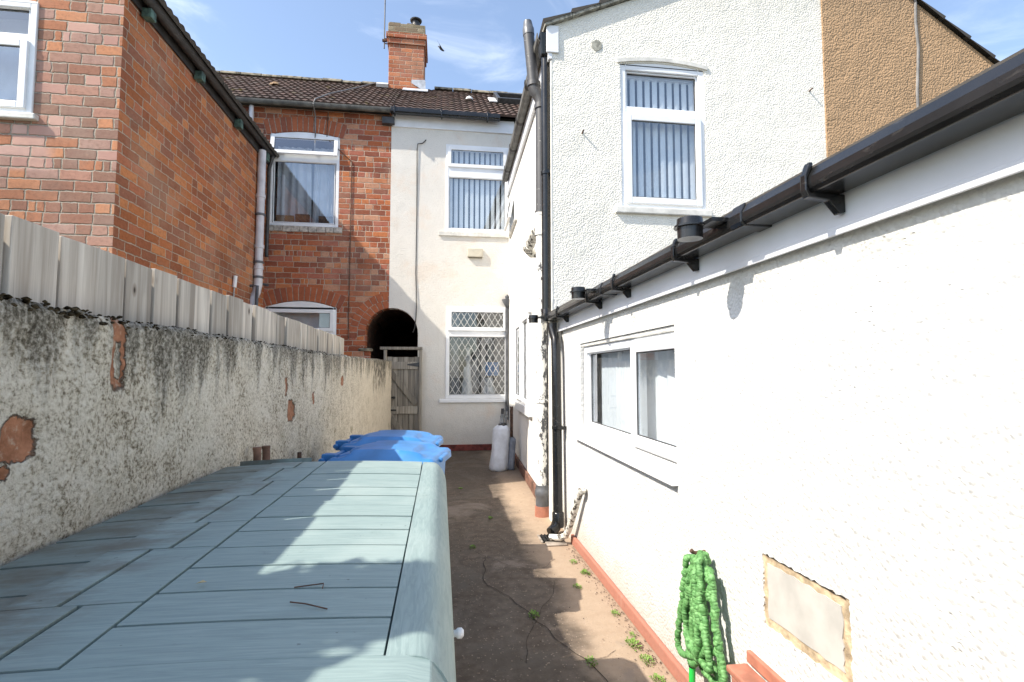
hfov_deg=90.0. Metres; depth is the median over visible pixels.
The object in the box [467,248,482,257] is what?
alarm box
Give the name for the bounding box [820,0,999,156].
tan house
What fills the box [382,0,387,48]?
tv aerial
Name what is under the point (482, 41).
sky
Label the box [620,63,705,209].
window
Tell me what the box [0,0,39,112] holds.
window
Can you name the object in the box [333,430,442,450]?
wheelie bin
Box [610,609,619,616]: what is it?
weed
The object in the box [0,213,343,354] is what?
timber fence
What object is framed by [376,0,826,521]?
white house
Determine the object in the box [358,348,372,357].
brick pier
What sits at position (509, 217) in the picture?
window
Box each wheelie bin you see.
[318,440,450,473]
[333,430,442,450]
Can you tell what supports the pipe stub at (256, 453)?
on the concrete yard
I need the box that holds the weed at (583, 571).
[580,569,589,574]
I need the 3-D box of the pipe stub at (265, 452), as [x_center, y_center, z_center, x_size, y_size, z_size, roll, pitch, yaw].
[-1.138,1.015,2.332,0.040,1.061,0.052,0,-4,-8]
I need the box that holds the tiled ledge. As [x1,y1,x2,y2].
[726,650,785,681]
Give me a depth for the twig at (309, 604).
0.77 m
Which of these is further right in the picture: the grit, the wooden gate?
the grit
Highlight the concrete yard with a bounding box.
[445,450,676,681]
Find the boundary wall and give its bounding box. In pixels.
[0,293,391,566]
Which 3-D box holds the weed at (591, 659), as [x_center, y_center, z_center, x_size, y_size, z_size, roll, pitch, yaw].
[0.385,1.544,2.469,0.064,0.014,0.090,0,-4,-8]
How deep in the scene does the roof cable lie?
9.27 m
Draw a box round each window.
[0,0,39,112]
[265,301,336,334]
[269,132,339,226]
[445,144,508,233]
[445,307,504,398]
[504,185,515,232]
[515,313,531,406]
[584,332,676,462]
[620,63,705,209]
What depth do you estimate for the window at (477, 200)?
9.60 m
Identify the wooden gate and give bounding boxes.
[380,347,422,430]
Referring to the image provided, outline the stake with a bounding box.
[297,452,301,457]
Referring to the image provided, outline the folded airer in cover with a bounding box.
[489,406,515,471]
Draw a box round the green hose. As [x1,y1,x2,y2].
[674,549,727,681]
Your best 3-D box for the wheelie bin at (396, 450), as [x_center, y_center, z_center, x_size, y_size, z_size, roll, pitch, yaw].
[-0.703,1.055,2.875,0.659,0.932,0.520,0,-4,4]
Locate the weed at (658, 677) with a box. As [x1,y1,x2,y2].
[649,672,665,681]
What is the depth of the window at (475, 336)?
9.50 m
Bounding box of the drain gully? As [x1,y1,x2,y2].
[537,533,567,546]
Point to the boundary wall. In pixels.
(103, 418)
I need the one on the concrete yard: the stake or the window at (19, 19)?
the stake
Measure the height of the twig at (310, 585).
0.003 m
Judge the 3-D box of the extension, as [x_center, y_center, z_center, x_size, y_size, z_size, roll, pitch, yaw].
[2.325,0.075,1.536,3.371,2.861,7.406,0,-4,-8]
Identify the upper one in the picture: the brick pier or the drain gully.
the brick pier
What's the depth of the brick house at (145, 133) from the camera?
6.44 m
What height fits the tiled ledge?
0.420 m
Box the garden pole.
[232,275,237,295]
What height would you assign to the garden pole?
2.832 m
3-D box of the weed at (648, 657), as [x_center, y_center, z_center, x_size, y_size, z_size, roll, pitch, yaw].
[0.657,1.544,2.483,0.068,0.016,0.108,0,-4,-8]
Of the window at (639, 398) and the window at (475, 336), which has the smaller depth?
the window at (639, 398)
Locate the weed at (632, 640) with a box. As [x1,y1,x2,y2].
[625,636,641,651]
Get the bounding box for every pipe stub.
[252,447,261,460]
[262,445,270,459]
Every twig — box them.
[290,601,327,609]
[294,583,323,588]
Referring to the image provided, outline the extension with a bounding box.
[528,48,1023,681]
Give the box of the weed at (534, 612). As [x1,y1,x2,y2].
[529,609,539,618]
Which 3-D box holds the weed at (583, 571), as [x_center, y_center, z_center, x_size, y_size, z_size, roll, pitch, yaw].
[0.508,1.610,3.577,0.078,0.018,0.123,0,-4,-8]
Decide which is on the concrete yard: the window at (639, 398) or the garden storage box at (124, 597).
the garden storage box at (124, 597)
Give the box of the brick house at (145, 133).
[0,0,417,416]
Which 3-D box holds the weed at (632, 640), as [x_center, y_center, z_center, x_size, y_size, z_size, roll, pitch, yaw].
[0.626,1.551,2.628,0.088,0.020,0.128,0,-4,-8]
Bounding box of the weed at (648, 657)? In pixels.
[639,654,654,665]
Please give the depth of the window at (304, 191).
9.29 m
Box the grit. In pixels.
[446,460,667,680]
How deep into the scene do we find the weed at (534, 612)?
2.96 m
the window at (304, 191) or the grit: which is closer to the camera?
the grit
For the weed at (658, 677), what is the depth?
2.34 m
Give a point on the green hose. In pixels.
(693, 613)
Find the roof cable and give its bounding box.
[313,82,375,150]
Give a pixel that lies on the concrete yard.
(491, 645)
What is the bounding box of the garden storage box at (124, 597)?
[0,458,463,681]
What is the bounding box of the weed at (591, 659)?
[585,655,598,666]
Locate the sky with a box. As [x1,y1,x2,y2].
[165,0,1023,92]
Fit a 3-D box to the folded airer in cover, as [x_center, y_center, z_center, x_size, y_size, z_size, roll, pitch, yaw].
[-0.125,1.412,7.420,0.408,0.905,0.236,3,-4,-36]
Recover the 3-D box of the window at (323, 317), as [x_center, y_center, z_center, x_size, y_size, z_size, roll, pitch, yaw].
[-3.709,0.157,9.027,1.200,1.700,0.234,0,-4,-8]
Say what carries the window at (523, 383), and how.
in the white house at (615, 137)

